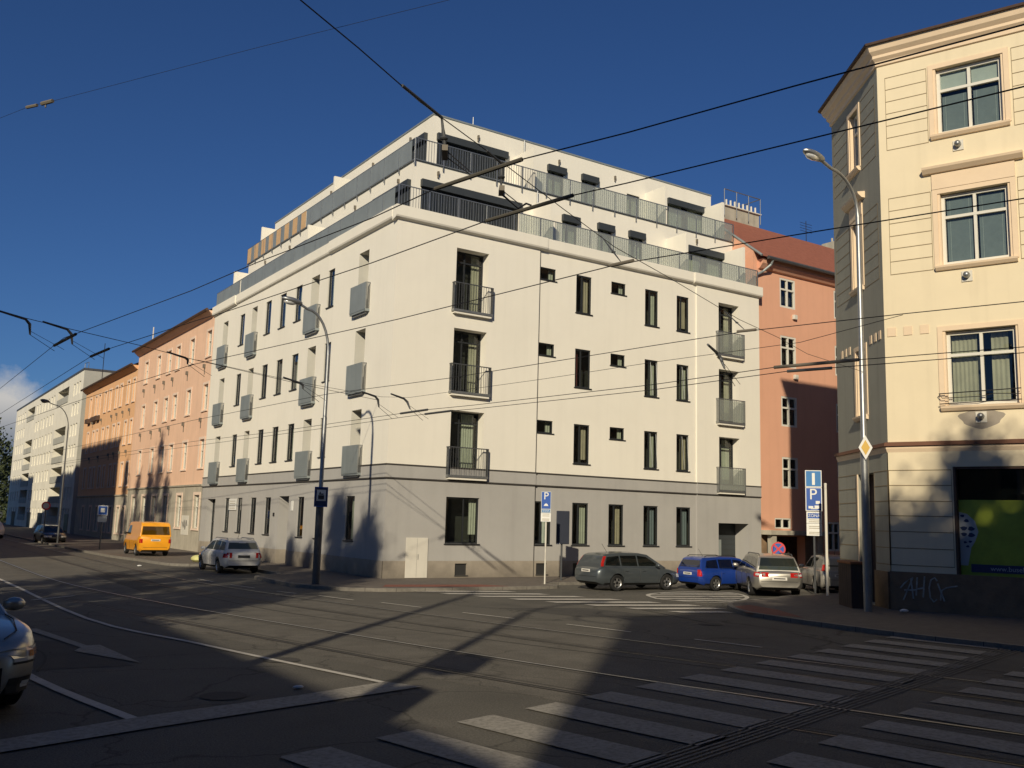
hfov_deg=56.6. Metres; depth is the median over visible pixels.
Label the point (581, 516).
window
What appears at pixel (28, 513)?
entrance door
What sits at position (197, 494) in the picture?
window
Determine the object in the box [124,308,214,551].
tenement house
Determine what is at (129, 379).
window
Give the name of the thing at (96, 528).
window
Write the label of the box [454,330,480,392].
window
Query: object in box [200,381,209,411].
window
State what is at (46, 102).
span wire
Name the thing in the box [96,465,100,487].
window
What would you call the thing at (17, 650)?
car
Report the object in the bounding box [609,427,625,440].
window
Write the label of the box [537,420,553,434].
window
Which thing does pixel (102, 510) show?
parking sign
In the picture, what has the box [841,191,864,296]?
window
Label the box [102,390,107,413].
window
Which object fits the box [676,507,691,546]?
window
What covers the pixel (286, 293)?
window
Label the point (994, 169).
window
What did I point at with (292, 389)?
window
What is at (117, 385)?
window
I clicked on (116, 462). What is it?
window
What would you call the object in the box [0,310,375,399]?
span wire
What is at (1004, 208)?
transom
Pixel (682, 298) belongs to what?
window
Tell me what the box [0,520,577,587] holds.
pavement
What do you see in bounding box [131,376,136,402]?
window
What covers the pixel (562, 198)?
contact wire
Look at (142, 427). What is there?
window
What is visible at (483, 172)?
contact wire
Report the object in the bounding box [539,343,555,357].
window
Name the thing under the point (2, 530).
parked car
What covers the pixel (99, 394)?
window
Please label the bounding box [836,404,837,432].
window
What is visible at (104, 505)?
window
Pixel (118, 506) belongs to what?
window
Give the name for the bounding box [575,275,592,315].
window
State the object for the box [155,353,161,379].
window
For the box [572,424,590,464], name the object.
window
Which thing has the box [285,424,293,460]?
window
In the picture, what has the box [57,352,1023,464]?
contact wire
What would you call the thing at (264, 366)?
window
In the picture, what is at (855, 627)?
kerb joint
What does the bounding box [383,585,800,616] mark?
pavement
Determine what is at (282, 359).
window
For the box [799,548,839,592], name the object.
parked car
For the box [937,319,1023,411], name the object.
window
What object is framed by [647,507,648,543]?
window
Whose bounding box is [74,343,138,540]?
tenement house
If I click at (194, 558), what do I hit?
rubbish bag
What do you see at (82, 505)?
window
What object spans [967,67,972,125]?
window mullion
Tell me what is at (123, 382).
window
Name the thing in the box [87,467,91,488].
window
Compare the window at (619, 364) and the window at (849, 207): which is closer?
the window at (849, 207)
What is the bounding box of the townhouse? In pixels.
[724,188,839,567]
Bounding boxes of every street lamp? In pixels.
[40,399,68,542]
[282,296,329,583]
[803,148,872,611]
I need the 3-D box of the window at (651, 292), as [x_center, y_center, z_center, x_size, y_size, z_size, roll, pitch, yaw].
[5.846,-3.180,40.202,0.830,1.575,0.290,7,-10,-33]
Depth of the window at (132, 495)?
62.87 m
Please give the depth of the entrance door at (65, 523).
82.90 m
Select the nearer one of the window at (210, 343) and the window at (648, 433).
the window at (648, 433)
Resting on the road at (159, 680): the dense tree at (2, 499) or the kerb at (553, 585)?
the kerb at (553, 585)
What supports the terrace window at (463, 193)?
in the apartment building
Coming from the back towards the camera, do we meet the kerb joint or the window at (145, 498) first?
the window at (145, 498)
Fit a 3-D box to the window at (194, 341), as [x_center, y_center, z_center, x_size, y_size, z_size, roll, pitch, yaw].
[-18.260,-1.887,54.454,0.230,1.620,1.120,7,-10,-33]
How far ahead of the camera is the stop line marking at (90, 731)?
10.05 m
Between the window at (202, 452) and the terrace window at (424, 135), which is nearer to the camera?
the terrace window at (424, 135)
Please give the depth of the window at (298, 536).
38.65 m
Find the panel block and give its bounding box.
[6,362,114,532]
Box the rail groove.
[0,538,1023,766]
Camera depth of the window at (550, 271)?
37.46 m
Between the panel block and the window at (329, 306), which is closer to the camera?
the window at (329, 306)
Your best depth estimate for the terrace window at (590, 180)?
42.84 m
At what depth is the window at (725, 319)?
43.27 m
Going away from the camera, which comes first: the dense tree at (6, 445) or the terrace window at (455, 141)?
the terrace window at (455, 141)
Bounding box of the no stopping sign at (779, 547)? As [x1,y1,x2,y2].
[771,542,785,553]
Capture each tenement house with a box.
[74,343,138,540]
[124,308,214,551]
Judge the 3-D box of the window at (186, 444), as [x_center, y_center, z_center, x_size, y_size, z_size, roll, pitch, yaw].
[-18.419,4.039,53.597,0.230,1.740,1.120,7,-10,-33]
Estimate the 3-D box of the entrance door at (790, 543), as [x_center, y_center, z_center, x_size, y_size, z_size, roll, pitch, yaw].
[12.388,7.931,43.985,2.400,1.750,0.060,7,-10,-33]
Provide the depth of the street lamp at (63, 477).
57.13 m
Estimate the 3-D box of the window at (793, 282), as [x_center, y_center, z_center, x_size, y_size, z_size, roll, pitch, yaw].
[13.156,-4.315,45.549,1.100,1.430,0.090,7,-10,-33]
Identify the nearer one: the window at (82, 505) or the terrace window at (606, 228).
the terrace window at (606, 228)
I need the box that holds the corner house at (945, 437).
[818,2,1023,618]
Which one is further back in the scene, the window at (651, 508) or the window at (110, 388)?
the window at (110, 388)
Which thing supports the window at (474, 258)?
in the apartment building
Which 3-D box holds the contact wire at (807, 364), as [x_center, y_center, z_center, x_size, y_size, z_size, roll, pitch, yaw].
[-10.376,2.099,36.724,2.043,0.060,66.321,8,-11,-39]
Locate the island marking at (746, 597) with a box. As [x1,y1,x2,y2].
[646,591,748,602]
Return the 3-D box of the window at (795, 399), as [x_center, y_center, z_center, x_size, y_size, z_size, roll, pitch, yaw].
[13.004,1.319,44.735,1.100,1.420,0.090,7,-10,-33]
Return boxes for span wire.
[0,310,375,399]
[1,0,447,117]
[199,315,901,419]
[300,0,862,371]
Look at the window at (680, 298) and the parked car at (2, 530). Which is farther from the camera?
the parked car at (2, 530)
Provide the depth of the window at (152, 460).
60.06 m
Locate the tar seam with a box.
[36,593,1008,672]
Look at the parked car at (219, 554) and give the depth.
33.96 m
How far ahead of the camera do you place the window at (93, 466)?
74.95 m
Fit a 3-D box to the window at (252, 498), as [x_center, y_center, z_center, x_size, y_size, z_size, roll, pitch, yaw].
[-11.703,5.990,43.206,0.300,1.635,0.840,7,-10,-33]
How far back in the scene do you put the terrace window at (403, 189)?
36.60 m
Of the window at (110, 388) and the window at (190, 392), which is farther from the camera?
the window at (110, 388)
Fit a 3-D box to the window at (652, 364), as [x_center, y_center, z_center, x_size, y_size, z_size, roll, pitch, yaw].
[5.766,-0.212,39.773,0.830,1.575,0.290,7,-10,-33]
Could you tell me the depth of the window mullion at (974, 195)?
25.13 m
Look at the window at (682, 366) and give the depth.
40.93 m
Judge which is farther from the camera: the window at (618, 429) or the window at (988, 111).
the window at (618, 429)
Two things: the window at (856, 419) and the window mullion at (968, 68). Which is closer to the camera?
the window mullion at (968, 68)
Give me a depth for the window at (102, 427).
73.31 m
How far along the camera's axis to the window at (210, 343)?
52.00 m
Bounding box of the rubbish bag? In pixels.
[191,555,198,561]
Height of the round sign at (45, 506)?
2.482 m
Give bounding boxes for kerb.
[4,533,679,591]
[727,593,1023,651]
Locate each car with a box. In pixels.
[0,522,4,537]
[0,597,35,705]
[33,522,65,542]
[198,532,261,572]
[575,546,678,590]
[677,552,741,590]
[732,546,802,594]
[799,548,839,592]
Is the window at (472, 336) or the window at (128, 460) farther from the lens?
the window at (128, 460)
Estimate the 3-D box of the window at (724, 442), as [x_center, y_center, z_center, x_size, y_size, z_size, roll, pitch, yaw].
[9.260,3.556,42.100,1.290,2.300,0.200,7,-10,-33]
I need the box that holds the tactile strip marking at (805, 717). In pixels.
[616,648,1019,767]
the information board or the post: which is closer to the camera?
the post
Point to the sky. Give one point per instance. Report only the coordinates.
(118, 200)
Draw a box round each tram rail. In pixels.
[0,538,1023,734]
[1,544,1023,765]
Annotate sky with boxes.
[0,0,1023,506]
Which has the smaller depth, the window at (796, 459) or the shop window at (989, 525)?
the shop window at (989, 525)
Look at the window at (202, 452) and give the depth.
51.15 m
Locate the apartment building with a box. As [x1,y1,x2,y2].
[198,113,762,578]
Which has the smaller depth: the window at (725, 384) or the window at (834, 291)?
the window at (725, 384)
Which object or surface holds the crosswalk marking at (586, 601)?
on the road at (159, 680)
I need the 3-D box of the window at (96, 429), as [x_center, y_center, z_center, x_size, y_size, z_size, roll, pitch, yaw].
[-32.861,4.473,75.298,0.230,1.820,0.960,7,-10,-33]
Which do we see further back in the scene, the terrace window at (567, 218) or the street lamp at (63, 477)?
the street lamp at (63, 477)
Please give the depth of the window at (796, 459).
44.48 m
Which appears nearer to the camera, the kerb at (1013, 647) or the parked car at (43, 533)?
the kerb at (1013, 647)
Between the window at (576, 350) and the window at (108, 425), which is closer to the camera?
the window at (576, 350)
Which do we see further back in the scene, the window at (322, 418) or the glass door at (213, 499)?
the glass door at (213, 499)
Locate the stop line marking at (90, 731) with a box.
[0,628,421,751]
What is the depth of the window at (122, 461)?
66.73 m
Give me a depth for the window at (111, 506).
68.40 m
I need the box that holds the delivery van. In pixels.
[123,517,170,555]
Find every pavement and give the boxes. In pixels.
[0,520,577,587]
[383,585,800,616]
[733,594,1023,644]
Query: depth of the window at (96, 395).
76.97 m
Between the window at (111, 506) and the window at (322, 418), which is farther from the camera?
the window at (111, 506)
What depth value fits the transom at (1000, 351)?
24.62 m
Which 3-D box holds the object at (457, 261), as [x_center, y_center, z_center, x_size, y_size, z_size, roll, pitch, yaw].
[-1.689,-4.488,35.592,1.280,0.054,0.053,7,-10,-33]
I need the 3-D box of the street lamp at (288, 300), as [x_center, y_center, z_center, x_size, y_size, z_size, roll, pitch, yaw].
[-6.380,1.658,28.665,1.708,8.599,0.305,7,-10,-33]
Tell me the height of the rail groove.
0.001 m
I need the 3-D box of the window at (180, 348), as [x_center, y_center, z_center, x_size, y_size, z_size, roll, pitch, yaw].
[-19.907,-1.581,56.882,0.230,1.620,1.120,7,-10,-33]
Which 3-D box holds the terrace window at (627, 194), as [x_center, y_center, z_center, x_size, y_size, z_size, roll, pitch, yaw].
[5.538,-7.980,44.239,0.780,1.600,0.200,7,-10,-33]
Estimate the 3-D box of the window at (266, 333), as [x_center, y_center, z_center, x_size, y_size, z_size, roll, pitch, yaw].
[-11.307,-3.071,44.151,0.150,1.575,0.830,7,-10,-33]
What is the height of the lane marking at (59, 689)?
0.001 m
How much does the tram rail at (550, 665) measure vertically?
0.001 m
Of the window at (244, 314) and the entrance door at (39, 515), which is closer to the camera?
the window at (244, 314)
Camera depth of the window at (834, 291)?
47.43 m
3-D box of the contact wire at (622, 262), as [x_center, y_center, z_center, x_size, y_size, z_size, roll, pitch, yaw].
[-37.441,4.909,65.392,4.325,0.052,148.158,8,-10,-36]
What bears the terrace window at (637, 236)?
in the apartment building
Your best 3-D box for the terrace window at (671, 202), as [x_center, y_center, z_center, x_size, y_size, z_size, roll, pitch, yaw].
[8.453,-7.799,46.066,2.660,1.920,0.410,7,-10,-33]
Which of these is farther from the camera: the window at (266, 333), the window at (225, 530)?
the window at (225, 530)
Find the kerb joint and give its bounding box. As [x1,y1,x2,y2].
[731,593,984,645]
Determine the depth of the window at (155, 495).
58.44 m
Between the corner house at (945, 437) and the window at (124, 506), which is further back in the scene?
the window at (124, 506)
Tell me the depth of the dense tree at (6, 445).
129.67 m
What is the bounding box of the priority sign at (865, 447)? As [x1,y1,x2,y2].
[858,436,872,459]
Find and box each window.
[79,505,84,529]
[82,468,85,488]
[85,432,89,453]
[86,505,91,530]
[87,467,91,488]
[88,397,92,418]
[90,430,94,452]
[90,466,94,488]
[92,505,98,531]
[93,395,97,416]
[93,429,98,451]
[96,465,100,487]
[97,394,101,415]
[99,427,104,450]
[100,464,105,487]
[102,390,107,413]
[102,505,107,532]
[104,425,108,449]
[106,463,111,487]
[106,505,112,533]
[107,388,112,411]
[110,423,115,447]
[111,462,116,486]
[113,385,118,409]
[113,505,119,534]
[114,422,119,446]
[118,382,123,407]
[118,461,123,486]
[118,505,125,534]
[121,419,127,445]
[123,460,129,486]
[125,379,130,404]
[127,417,132,443]
[128,494,136,524]
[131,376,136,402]
[135,449,141,475]
[139,404,145,428]
[139,494,146,520]
[143,359,149,384]
[147,446,154,474]
[149,494,156,521]
[151,399,158,425]
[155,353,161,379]
[157,444,164,473]
[160,493,168,522]
[161,395,168,422]
[165,347,172,375]
[166,442,173,472]
[170,392,177,420]
[173,493,182,528]
[174,343,181,371]
[179,440,187,470]
[184,387,191,416]
[187,336,195,365]
[190,492,201,530]
[196,436,205,469]
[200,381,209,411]
[204,327,213,358]
[222,498,229,531]
[229,435,236,466]
[233,374,240,405]
[234,498,241,532]
[237,314,244,346]
[247,498,255,533]
[255,429,263,464]
[259,364,267,398]
[261,497,270,534]
[263,301,271,335]
[269,427,277,462]
[273,359,282,395]
[277,293,286,329]
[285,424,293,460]
[289,354,298,391]
[293,285,302,322]
[296,497,303,537]
[317,418,322,457]
[321,342,330,382]
[325,269,334,308]
[342,496,354,541]
[373,179,410,205]
[412,132,427,160]
[420,178,522,230]
[437,132,508,180]
[444,497,479,544]
[451,411,477,468]
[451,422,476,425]
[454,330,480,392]
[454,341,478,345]
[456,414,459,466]
[457,251,482,312]
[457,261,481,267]
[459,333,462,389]
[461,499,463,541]
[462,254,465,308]
[534,501,551,545]
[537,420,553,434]
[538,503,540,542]
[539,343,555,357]
[540,267,556,282]
[547,164,566,195]
[562,214,580,244]
[571,503,589,545]
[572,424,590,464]
[574,349,591,389]
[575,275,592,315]
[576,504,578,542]
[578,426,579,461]
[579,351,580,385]
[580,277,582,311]
[581,173,599,204]
[597,222,614,252]
[607,504,622,545]
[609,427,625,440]
[610,354,626,367]
[611,282,626,296]
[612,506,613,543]
[627,194,638,215]
[628,230,645,259]
[643,431,658,469]
[643,506,659,546]
[644,359,658,397]
[645,289,659,327]
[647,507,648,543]
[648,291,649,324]
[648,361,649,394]
[648,433,648,466]
[667,197,705,232]
[676,296,689,333]
[676,364,690,401]
[676,434,690,471]
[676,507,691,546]
[680,298,680,329]
[680,366,680,398]
[680,436,680,469]
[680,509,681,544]
[688,245,724,276]
[719,306,731,354]
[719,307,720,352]
[719,371,732,421]
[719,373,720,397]
[719,438,732,483]
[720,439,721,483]
[775,518,790,528]
[780,278,794,309]
[780,335,795,368]
[781,396,796,427]
[782,457,797,488]
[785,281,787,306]
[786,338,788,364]
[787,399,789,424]
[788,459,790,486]
[828,522,839,550]
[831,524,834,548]
[834,291,835,318]
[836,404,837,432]
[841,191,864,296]
[846,102,860,181]
[852,342,868,422]
[921,149,1023,271]
[927,47,1011,140]
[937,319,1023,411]
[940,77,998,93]
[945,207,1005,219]
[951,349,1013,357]
[953,466,1023,577]
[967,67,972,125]
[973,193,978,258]
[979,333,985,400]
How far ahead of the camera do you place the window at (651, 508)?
39.10 m
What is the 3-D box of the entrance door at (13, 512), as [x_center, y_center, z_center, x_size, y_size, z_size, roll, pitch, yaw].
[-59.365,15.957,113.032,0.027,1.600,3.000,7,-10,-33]
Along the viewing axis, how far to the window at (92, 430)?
76.35 m
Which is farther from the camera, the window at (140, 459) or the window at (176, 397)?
the window at (140, 459)
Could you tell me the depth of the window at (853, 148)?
29.17 m
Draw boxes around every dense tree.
[0,417,12,522]
[0,444,13,521]
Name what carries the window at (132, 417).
in the tenement house at (104, 480)
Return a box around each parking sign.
[97,505,107,548]
[541,491,550,583]
[805,470,821,593]
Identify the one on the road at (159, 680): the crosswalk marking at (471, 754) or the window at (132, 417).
the crosswalk marking at (471, 754)
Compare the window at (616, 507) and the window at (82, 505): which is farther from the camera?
the window at (82, 505)
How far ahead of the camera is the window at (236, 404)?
47.09 m
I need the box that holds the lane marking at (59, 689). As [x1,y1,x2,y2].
[0,579,758,718]
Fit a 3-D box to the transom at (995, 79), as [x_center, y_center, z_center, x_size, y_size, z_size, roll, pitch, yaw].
[12.379,-8.083,25.738,1.450,0.076,0.083,-4,-10,36]
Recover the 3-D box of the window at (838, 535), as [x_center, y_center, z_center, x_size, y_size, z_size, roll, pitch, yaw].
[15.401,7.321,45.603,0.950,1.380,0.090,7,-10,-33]
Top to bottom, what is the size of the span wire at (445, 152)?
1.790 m
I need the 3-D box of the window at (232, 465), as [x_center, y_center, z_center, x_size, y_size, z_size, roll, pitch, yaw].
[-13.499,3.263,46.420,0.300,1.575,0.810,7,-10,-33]
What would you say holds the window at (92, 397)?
in the tenement house at (104, 480)
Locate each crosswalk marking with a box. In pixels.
[281,636,1023,767]
[417,591,731,612]
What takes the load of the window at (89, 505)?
in the tenement house at (104, 480)
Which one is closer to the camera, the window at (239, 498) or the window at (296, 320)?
the window at (296, 320)
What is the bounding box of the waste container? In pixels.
[837,560,863,608]
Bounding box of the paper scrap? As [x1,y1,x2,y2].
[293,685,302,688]
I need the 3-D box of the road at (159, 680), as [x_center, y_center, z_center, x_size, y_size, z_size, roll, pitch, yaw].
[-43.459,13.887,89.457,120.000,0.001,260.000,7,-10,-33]
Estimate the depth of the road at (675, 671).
15.47 m
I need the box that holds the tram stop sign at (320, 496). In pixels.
[314,487,327,506]
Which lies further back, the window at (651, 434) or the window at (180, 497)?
the window at (180, 497)
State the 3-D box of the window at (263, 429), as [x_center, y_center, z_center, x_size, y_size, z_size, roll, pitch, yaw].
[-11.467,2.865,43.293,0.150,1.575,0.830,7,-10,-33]
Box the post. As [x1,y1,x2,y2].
[824,483,828,595]
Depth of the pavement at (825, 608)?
22.11 m
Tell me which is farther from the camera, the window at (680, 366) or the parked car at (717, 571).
the window at (680, 366)
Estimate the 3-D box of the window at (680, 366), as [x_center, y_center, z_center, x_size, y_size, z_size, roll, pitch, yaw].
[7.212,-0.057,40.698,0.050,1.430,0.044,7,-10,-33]
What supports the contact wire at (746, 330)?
hanging from the span wire at (445, 152)
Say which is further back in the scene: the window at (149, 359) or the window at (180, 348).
the window at (149, 359)
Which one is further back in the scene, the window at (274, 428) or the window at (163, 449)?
the window at (163, 449)
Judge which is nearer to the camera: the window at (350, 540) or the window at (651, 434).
the window at (350, 540)
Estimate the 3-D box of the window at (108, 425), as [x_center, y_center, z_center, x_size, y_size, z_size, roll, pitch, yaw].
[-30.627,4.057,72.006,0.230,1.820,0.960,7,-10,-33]
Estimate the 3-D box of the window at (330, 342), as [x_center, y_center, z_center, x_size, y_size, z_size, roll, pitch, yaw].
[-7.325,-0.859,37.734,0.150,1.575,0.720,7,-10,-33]
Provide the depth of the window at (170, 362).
58.81 m
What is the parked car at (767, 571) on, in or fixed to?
on the road at (159, 680)
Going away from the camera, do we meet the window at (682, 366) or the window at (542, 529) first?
the window at (542, 529)
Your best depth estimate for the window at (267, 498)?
41.86 m
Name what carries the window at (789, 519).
in the townhouse
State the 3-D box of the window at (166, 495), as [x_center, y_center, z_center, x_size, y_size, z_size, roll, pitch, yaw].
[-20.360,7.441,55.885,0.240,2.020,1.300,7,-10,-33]
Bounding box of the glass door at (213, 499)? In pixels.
[210,499,215,541]
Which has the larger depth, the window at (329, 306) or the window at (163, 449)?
the window at (163, 449)
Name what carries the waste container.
on the pavement at (825, 608)
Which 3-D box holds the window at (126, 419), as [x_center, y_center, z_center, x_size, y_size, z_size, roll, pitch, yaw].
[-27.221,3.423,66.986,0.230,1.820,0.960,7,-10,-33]
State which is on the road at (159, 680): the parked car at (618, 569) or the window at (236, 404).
the parked car at (618, 569)
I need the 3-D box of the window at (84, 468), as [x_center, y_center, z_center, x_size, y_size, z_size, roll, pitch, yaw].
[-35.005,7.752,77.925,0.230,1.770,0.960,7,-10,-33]
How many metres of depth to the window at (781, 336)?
45.33 m
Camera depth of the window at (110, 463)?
69.80 m
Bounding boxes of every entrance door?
[10,511,14,524]
[26,512,30,526]
[36,513,41,526]
[63,514,68,532]
[777,536,796,561]
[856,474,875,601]
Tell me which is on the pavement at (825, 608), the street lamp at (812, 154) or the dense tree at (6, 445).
the street lamp at (812, 154)
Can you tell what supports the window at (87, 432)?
in the tenement house at (104, 480)
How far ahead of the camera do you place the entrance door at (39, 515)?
95.78 m
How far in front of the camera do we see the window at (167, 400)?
58.40 m
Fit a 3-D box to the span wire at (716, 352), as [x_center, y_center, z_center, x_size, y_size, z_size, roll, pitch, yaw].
[1.207,-0.013,21.027,14.264,0.637,7.619,-2,-9,25]
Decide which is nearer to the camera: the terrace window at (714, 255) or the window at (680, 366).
the window at (680, 366)
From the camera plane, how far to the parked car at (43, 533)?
58.55 m
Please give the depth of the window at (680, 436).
40.24 m
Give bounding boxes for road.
[0,535,1023,767]
[0,537,1023,767]
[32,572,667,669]
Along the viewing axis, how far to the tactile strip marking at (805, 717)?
10.55 m
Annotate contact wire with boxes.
[0,86,1023,413]
[0,198,1023,427]
[1,24,1023,387]
[2,301,1023,463]
[46,346,1023,464]
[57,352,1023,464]
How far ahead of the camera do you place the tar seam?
16.51 m
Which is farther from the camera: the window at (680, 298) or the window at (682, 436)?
the window at (680, 298)
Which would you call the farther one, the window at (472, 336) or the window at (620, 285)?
the window at (620, 285)
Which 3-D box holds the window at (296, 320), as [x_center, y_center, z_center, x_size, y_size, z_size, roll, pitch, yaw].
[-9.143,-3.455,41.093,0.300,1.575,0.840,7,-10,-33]
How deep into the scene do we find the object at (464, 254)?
35.42 m
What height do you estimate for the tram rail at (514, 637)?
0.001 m
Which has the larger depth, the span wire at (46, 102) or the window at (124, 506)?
the window at (124, 506)
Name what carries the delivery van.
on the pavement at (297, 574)
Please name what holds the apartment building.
on the pavement at (297, 574)
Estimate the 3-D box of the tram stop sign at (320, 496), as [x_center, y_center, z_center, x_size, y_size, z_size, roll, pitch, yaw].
[-5.761,3.406,28.686,0.400,0.600,0.043,4,-9,-19]
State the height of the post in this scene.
3.560 m
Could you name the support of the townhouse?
on the pavement at (297, 574)
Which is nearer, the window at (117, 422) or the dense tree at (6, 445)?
the window at (117, 422)
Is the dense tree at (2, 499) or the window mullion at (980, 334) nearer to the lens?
the window mullion at (980, 334)
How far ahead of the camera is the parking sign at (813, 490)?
31.14 m
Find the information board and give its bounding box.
[556,511,569,579]
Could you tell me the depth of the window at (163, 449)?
57.98 m
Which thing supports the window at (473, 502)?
in the apartment building
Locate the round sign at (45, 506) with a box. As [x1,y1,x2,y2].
[41,502,50,524]
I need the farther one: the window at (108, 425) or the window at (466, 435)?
the window at (108, 425)
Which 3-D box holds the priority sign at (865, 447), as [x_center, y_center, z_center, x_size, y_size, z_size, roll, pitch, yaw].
[9.079,1.634,24.432,0.356,0.648,0.060,1,-8,6]
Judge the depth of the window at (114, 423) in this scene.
70.07 m
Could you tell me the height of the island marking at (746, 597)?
0.002 m
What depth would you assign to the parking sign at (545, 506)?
31.61 m

